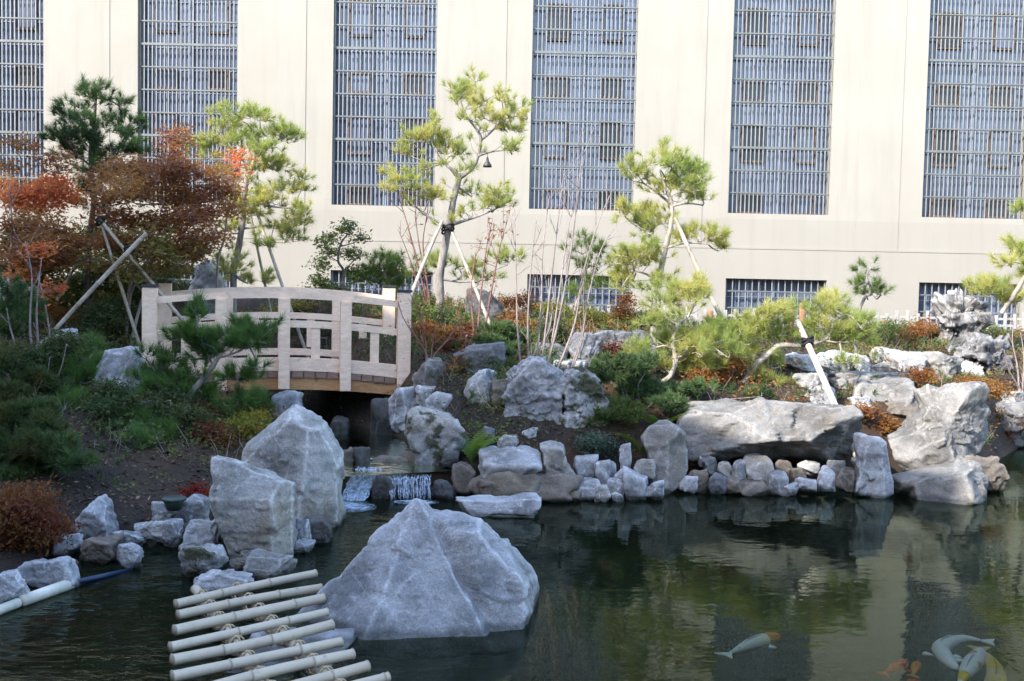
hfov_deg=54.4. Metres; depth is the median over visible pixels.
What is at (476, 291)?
prop pole
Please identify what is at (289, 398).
rock
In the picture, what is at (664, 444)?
rock
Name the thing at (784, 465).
rock
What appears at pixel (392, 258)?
shrub
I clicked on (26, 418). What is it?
shrub
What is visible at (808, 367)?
rock
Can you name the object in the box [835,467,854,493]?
rock
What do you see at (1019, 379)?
bare shrub
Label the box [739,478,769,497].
rock
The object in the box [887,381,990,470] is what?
rock
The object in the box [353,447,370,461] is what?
rock
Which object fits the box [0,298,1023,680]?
ground
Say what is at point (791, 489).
rock
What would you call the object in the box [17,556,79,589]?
rock
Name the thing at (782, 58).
window
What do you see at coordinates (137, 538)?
rock
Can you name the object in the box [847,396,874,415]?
rock
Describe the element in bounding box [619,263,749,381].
pine tree
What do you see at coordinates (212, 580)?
rock
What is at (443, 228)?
rope tie
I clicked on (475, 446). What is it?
fern
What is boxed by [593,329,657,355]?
rock
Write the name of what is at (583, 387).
rock
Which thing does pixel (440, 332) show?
shrub
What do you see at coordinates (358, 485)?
rock
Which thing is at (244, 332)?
pine tree
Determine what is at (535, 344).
shrub
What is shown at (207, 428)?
shrub
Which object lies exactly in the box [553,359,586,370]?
rock
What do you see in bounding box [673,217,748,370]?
prop pole
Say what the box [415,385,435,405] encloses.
rock
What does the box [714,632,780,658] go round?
koi
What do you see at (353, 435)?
stream water
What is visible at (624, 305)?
shrub
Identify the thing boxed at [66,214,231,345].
maple tree
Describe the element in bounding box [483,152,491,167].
hanging lamp
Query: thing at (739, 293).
window
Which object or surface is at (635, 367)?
shrub
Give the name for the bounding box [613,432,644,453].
fern
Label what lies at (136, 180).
maple tree
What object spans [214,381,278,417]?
pine shrub
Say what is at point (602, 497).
rock
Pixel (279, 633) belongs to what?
bamboo raft
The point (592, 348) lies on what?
rock
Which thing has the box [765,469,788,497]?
rock
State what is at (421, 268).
prop pole
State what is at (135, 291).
shrub
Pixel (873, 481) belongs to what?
rock
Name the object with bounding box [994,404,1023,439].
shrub
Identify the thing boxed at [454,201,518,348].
bare shrub
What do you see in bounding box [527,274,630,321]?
window
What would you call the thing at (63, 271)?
shrub
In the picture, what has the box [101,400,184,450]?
pine shrub
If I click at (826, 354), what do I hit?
rock
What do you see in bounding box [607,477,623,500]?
rock
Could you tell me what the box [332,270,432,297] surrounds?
window
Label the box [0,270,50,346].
pine tree
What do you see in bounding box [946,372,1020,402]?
shrub
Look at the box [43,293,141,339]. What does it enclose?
shrub
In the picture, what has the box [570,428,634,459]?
ground plant
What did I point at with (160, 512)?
rock
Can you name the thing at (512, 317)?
shrub
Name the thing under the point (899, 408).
rock
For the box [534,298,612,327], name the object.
shrub
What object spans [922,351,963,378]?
rock
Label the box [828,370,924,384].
rock
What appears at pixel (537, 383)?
rock
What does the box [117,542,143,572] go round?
rock
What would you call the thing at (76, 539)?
rock
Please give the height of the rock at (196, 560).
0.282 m
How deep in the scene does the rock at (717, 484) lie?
11.02 m
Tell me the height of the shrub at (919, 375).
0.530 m
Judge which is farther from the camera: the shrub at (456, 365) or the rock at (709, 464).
the shrub at (456, 365)
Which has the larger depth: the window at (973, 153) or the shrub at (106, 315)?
the window at (973, 153)
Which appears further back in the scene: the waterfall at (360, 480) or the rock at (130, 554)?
the waterfall at (360, 480)
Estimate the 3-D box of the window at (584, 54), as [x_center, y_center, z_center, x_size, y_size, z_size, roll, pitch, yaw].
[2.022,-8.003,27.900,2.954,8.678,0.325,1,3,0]
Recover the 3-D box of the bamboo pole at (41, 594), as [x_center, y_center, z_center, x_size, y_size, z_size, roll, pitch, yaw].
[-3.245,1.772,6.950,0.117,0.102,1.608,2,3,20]
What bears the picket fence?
on the ground at (826, 586)
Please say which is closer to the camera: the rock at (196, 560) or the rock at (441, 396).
the rock at (196, 560)
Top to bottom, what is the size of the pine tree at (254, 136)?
5.116 m
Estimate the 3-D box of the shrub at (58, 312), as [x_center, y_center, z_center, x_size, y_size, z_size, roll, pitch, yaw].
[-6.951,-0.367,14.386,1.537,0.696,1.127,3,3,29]
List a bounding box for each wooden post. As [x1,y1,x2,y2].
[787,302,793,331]
[798,303,805,331]
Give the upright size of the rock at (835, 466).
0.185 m
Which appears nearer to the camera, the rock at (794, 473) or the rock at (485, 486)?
the rock at (485, 486)
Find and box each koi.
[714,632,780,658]
[874,659,911,676]
[904,661,921,678]
[922,635,994,670]
[955,647,985,680]
[965,645,1006,680]
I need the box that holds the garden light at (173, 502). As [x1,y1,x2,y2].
[161,495,186,510]
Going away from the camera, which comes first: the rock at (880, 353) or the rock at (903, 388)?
the rock at (903, 388)
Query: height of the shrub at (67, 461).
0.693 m
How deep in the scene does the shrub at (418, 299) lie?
15.80 m
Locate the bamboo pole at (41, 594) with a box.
[0,568,132,614]
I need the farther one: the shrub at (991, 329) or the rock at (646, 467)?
the shrub at (991, 329)
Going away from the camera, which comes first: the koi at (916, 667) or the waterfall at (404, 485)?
the koi at (916, 667)
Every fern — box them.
[461,429,508,461]
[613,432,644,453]
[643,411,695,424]
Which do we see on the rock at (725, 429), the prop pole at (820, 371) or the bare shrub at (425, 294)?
the prop pole at (820, 371)
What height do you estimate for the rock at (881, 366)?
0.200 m
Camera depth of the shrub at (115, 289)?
15.48 m
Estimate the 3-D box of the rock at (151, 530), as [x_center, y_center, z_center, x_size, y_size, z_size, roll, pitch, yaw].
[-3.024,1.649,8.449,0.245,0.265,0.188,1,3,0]
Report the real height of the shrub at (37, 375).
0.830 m
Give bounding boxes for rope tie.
[95,217,104,225]
[441,223,454,234]
[801,336,813,346]
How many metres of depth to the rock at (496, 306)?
15.28 m
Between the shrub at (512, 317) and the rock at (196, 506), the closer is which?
the rock at (196, 506)
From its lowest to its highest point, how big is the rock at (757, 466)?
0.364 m
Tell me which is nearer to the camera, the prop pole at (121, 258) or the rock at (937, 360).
the prop pole at (121, 258)
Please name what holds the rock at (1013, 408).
on the ground at (826, 586)
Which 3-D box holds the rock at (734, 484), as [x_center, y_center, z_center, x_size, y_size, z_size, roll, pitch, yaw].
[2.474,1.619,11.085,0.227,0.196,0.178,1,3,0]
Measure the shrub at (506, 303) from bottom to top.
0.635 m
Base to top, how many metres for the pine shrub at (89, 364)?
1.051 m
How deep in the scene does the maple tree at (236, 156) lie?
14.77 m
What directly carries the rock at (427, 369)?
on the ground at (826, 586)
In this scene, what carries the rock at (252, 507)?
on the ground at (826, 586)
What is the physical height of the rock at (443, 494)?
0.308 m
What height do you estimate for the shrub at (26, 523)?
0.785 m
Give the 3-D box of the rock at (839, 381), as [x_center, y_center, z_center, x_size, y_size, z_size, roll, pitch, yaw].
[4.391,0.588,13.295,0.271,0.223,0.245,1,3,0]
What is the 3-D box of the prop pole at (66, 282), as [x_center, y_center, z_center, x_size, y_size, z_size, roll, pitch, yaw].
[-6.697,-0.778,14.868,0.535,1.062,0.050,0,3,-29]
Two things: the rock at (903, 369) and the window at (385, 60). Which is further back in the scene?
the window at (385, 60)
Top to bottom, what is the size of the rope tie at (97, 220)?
0.128 m
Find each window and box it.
[0,0,43,197]
[139,0,237,201]
[155,268,229,290]
[332,0,437,206]
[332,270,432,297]
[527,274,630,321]
[529,0,637,210]
[725,278,824,327]
[728,0,835,214]
[918,283,1018,330]
[922,0,1023,218]
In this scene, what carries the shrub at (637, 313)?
on the ground at (826, 586)
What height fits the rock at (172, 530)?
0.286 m
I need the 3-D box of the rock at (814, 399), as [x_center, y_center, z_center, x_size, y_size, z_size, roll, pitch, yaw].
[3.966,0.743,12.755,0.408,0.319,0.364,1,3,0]
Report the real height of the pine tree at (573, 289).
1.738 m
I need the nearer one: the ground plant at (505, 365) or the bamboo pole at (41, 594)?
the bamboo pole at (41, 594)
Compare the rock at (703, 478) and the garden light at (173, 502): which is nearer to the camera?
the garden light at (173, 502)
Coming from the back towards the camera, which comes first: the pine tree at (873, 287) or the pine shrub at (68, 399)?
the pine tree at (873, 287)
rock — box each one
[0,569,36,611]
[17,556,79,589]
[51,533,82,557]
[55,328,77,337]
[71,494,118,537]
[79,531,123,568]
[93,346,144,395]
[114,530,148,546]
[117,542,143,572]
[134,522,147,533]
[140,520,163,545]
[151,501,176,520]
[162,518,183,551]
[175,493,209,528]
[178,519,218,550]
[178,543,228,582]
[187,260,225,314]
[191,569,253,598]
[209,455,298,558]
[223,627,356,680]
[227,557,246,570]
[240,549,265,556]
[241,404,346,538]
[243,549,297,581]
[268,390,303,416]
[288,498,538,661]
[294,537,315,553]
[295,517,311,553]
[303,514,331,548]
[329,415,349,428]
[343,446,354,460]
[351,475,377,497]
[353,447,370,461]
[370,398,393,434]
[371,455,407,461]
[371,475,396,515]
[388,386,416,432]
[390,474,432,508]
[398,451,414,461]
[404,405,465,464]
[412,357,446,393]
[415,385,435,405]
[424,391,452,408]
[431,479,455,507]
[441,449,459,467]
[451,461,475,496]
[453,342,505,373]
[455,492,541,519]
[464,369,496,402]
[466,288,502,325]
[467,471,583,503]
[476,479,494,494]
[478,445,542,476]
[479,426,494,437]
[491,379,508,406]
[497,434,518,447]
[501,356,566,424]
[522,427,537,437]
[534,342,567,363]
[540,440,575,474]
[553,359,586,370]
[560,366,610,428]
[566,331,605,364]
[568,491,581,503]
[573,454,598,477]
[578,477,600,504]
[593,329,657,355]
[594,459,615,484]
[594,484,610,506]
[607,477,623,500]
[611,492,623,504]
[613,469,622,480]
[619,443,631,468]
[623,465,647,504]
[634,459,655,479]
[640,420,687,499]
[645,480,663,498]
[675,475,697,493]
[677,397,863,465]
[688,469,708,494]
[698,456,702,467]
[701,456,717,475]
[707,472,726,496]
[717,461,731,476]
[725,476,741,493]
[732,459,745,479]
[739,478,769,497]
[743,453,773,479]
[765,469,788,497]
[774,459,792,476]
[784,482,798,495]
[785,352,815,371]
[788,467,806,482]
[792,372,827,388]
[793,477,816,491]
[797,460,819,475]
[805,386,836,403]
[816,350,849,370]
[817,465,835,491]
[826,460,845,473]
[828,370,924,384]
[829,376,849,388]
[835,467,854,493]
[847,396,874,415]
[848,376,915,406]
[851,432,893,502]
[852,353,870,371]
[869,346,891,362]
[870,362,890,371]
[882,349,926,370]
[885,398,916,417]
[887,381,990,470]
[888,455,988,514]
[900,364,924,385]
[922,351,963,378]
[930,288,994,351]
[953,332,1014,374]
[960,360,984,376]
[964,455,1009,497]
[996,399,1023,432]
[1000,391,1023,401]
[1011,430,1023,446]
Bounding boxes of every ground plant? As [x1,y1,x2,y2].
[176,477,210,496]
[466,351,521,369]
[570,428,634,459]
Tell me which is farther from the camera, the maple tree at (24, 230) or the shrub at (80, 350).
the maple tree at (24, 230)
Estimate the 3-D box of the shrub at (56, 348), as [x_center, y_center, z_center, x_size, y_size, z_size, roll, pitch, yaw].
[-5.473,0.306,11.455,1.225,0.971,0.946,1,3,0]
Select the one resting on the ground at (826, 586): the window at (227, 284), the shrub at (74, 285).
the shrub at (74, 285)
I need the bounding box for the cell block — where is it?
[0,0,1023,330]
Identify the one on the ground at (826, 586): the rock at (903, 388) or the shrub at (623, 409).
the shrub at (623, 409)
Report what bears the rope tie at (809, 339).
attached to the prop pole at (820, 371)
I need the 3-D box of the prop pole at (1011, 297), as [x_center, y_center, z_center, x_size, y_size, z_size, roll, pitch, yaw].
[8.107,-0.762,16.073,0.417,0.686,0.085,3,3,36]
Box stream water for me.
[266,397,478,475]
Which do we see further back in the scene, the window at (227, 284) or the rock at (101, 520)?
the window at (227, 284)
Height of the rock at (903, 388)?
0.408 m
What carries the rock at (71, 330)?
on the ground at (826, 586)
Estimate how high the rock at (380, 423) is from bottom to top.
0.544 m
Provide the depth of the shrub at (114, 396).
10.70 m
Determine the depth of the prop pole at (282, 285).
15.48 m
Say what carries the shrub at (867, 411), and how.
on the ground at (826, 586)
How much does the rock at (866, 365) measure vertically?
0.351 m
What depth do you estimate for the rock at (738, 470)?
11.19 m
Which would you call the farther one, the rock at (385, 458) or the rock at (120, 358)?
the rock at (120, 358)
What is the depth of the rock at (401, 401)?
12.67 m
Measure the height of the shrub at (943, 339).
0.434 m
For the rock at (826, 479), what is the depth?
11.09 m
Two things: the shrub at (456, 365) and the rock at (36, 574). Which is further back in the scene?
the shrub at (456, 365)
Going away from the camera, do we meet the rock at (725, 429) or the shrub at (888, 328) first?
the rock at (725, 429)
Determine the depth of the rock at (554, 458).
10.66 m
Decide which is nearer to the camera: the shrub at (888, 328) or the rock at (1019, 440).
the rock at (1019, 440)
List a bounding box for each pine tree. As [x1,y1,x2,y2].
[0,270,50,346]
[36,71,155,312]
[115,285,290,415]
[185,95,319,397]
[375,63,534,324]
[557,226,614,328]
[603,133,734,345]
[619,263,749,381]
[718,282,882,387]
[843,252,898,352]
[958,195,1023,308]
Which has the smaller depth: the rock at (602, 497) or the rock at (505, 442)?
the rock at (602, 497)
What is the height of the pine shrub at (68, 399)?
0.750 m
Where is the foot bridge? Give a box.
[141,280,412,394]
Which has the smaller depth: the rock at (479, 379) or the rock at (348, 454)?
the rock at (348, 454)
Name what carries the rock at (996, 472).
in the pond water
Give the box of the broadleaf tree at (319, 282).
[301,216,377,302]
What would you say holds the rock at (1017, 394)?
on the ground at (826, 586)
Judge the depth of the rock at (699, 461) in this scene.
11.40 m
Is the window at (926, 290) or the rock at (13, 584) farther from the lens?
the window at (926, 290)
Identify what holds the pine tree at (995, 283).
on the ground at (826, 586)
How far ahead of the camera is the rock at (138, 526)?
8.67 m
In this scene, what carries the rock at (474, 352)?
on the ground at (826, 586)
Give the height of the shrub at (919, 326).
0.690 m
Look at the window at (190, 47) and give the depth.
27.99 m
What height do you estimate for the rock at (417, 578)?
0.941 m
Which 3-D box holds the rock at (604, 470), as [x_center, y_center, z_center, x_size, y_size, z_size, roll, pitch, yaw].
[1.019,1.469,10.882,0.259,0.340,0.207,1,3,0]
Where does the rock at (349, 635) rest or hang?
in the pond water
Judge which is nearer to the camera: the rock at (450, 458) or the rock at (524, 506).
the rock at (524, 506)
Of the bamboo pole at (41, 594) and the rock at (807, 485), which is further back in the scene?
the rock at (807, 485)
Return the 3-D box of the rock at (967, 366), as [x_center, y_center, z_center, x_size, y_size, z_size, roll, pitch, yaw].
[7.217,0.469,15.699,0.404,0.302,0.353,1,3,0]
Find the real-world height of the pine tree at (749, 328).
1.722 m
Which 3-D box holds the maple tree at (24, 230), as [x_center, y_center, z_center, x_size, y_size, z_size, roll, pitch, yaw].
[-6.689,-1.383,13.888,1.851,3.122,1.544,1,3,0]
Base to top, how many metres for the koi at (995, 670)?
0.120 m
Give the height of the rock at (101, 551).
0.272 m
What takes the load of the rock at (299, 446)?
on the ground at (826, 586)
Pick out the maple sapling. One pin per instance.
(43, 255)
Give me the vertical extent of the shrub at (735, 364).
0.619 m
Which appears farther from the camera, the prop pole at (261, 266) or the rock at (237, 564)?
the prop pole at (261, 266)
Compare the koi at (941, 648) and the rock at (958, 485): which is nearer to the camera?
the koi at (941, 648)
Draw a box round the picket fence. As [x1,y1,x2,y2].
[570,305,1023,330]
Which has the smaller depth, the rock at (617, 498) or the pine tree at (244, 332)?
the rock at (617, 498)
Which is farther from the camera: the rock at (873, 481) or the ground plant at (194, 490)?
the rock at (873, 481)
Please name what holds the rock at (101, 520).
on the ground at (826, 586)
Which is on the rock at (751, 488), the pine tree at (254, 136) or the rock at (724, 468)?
the rock at (724, 468)
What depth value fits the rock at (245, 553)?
7.95 m
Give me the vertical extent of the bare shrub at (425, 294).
2.336 m
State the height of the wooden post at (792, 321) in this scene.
0.690 m
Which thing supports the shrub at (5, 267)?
on the ground at (826, 586)
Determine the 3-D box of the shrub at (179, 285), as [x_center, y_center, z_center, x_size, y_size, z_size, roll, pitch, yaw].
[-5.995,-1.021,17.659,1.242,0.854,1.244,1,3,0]
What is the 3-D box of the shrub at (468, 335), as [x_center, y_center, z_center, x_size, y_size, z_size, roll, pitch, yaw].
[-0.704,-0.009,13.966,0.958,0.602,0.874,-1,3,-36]
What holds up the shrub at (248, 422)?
on the ground at (826, 586)
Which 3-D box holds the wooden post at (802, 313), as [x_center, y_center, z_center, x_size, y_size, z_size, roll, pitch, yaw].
[5.072,-0.302,17.401,0.124,0.706,0.124,1,3,0]
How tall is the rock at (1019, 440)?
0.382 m
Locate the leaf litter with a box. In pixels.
[0,300,1020,558]
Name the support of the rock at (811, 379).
on the ground at (826, 586)
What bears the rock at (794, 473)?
on the rock at (807, 485)
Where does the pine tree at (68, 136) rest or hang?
on the ground at (826, 586)
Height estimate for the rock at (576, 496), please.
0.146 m
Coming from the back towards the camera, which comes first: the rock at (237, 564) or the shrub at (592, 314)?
the shrub at (592, 314)
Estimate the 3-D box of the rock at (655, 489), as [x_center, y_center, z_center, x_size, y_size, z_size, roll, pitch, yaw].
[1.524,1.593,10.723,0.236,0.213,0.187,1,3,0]
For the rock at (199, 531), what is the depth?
8.27 m
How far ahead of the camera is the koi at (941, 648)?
6.55 m
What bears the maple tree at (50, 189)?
on the ground at (826, 586)
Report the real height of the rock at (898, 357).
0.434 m
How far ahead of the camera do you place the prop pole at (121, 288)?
13.73 m
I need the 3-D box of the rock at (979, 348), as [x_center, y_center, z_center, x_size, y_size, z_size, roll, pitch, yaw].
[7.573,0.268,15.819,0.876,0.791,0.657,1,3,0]
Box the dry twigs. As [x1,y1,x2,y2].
[0,283,1022,465]
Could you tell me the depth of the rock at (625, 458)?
11.02 m
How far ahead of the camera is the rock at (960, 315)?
17.06 m
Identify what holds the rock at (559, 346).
on the ground at (826, 586)
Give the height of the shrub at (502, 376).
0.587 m
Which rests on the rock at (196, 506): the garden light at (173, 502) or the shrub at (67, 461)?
the garden light at (173, 502)
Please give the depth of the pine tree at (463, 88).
15.35 m
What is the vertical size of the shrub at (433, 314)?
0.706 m
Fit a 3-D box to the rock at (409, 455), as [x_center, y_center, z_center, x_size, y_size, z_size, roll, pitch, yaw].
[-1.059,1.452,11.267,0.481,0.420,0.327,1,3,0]
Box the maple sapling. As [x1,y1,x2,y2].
[1,240,80,335]
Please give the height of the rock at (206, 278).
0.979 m
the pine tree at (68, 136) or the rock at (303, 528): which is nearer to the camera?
the rock at (303, 528)
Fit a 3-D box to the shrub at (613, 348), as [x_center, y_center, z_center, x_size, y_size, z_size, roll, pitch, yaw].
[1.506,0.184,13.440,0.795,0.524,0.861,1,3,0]
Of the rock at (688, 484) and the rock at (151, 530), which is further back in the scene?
the rock at (688, 484)
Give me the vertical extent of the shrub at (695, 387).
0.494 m
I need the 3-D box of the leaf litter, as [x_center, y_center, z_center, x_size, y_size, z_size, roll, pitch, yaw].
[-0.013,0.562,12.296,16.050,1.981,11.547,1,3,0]
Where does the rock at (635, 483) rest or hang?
in the pond water
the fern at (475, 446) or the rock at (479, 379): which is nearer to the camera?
the fern at (475, 446)
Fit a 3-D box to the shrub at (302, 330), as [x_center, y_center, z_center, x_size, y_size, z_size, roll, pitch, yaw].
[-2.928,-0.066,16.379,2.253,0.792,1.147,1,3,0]
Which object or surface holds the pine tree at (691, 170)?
on the ground at (826, 586)
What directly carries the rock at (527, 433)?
on the ground at (826, 586)
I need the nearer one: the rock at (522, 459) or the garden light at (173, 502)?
the garden light at (173, 502)
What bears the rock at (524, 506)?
in the pond water
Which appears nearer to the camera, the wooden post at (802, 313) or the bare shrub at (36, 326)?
the bare shrub at (36, 326)
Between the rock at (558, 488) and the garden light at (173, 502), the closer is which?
the garden light at (173, 502)
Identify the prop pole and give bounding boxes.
[53,231,147,328]
[53,254,82,309]
[99,219,213,358]
[100,225,140,347]
[249,205,275,328]
[253,201,309,357]
[411,220,443,296]
[450,228,491,324]
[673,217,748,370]
[794,319,854,456]
[999,275,1023,313]
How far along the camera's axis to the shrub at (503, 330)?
13.36 m
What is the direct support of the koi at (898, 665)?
in the pond water
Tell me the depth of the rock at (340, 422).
13.09 m
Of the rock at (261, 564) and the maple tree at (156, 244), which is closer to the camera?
the rock at (261, 564)
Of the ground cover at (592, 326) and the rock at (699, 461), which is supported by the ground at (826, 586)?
the ground cover at (592, 326)
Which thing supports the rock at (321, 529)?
in the pond water
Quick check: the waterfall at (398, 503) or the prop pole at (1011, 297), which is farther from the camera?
the prop pole at (1011, 297)
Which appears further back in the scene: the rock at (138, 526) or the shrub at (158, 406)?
the shrub at (158, 406)
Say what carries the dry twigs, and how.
on the ground at (826, 586)
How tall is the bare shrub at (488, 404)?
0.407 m
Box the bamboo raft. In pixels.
[167,569,390,680]
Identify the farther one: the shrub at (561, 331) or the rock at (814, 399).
the shrub at (561, 331)
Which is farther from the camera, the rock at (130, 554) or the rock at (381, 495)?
the rock at (381, 495)
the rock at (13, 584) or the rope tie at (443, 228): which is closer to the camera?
the rock at (13, 584)
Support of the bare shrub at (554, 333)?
on the ground at (826, 586)
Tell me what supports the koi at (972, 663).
in the pond water
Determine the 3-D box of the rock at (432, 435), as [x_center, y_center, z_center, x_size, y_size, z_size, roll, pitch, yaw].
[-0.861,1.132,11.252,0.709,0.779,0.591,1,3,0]
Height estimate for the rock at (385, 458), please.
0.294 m
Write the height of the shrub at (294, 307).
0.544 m
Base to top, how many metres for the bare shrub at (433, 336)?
1.213 m
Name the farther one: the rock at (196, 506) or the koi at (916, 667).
the rock at (196, 506)
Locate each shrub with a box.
[0,222,53,348]
[0,226,73,293]
[0,325,96,389]
[0,346,76,403]
[0,393,77,464]
[0,427,103,481]
[0,470,99,563]
[19,293,81,327]
[28,219,210,298]
[40,258,126,310]
[42,332,105,379]
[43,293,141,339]
[50,380,105,415]
[51,328,115,387]
[71,373,187,429]
[94,276,162,306]
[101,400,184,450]
[104,264,149,327]
[134,380,223,429]
[152,263,196,290]
[180,417,252,451]
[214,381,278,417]
[215,404,279,439]
[258,299,328,312]
[267,318,331,347]
[349,243,432,299]
[385,179,434,306]
[394,291,463,359]
[395,289,453,319]
[411,318,462,345]
[415,299,484,330]
[421,320,488,354]
[443,348,525,376]
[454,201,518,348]
[464,362,512,394]
[471,316,537,354]
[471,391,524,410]
[492,307,541,331]
[495,289,546,315]
[503,120,618,372]
[521,337,561,357]
[529,311,573,343]
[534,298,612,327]
[581,393,647,431]
[588,349,691,412]
[598,335,631,358]
[604,289,645,326]
[629,306,672,329]
[662,374,776,399]
[681,352,753,386]
[844,396,901,434]
[850,316,913,341]
[891,311,939,344]
[895,364,945,386]
[931,331,955,346]
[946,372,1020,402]
[982,323,1019,337]
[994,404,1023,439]
[999,312,1023,391]
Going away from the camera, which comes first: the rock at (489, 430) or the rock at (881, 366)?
the rock at (489, 430)
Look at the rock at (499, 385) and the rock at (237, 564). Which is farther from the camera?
the rock at (499, 385)
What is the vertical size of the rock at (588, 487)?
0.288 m
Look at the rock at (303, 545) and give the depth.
8.27 m
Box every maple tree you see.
[0,126,96,329]
[0,169,93,295]
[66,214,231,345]
[69,119,257,340]
[208,144,262,287]
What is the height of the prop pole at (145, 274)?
2.372 m
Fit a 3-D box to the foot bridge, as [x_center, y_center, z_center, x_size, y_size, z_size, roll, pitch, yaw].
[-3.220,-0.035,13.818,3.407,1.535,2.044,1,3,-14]
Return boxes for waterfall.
[342,467,381,509]
[388,474,431,502]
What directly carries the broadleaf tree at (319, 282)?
on the ground at (826, 586)
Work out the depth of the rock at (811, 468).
11.29 m

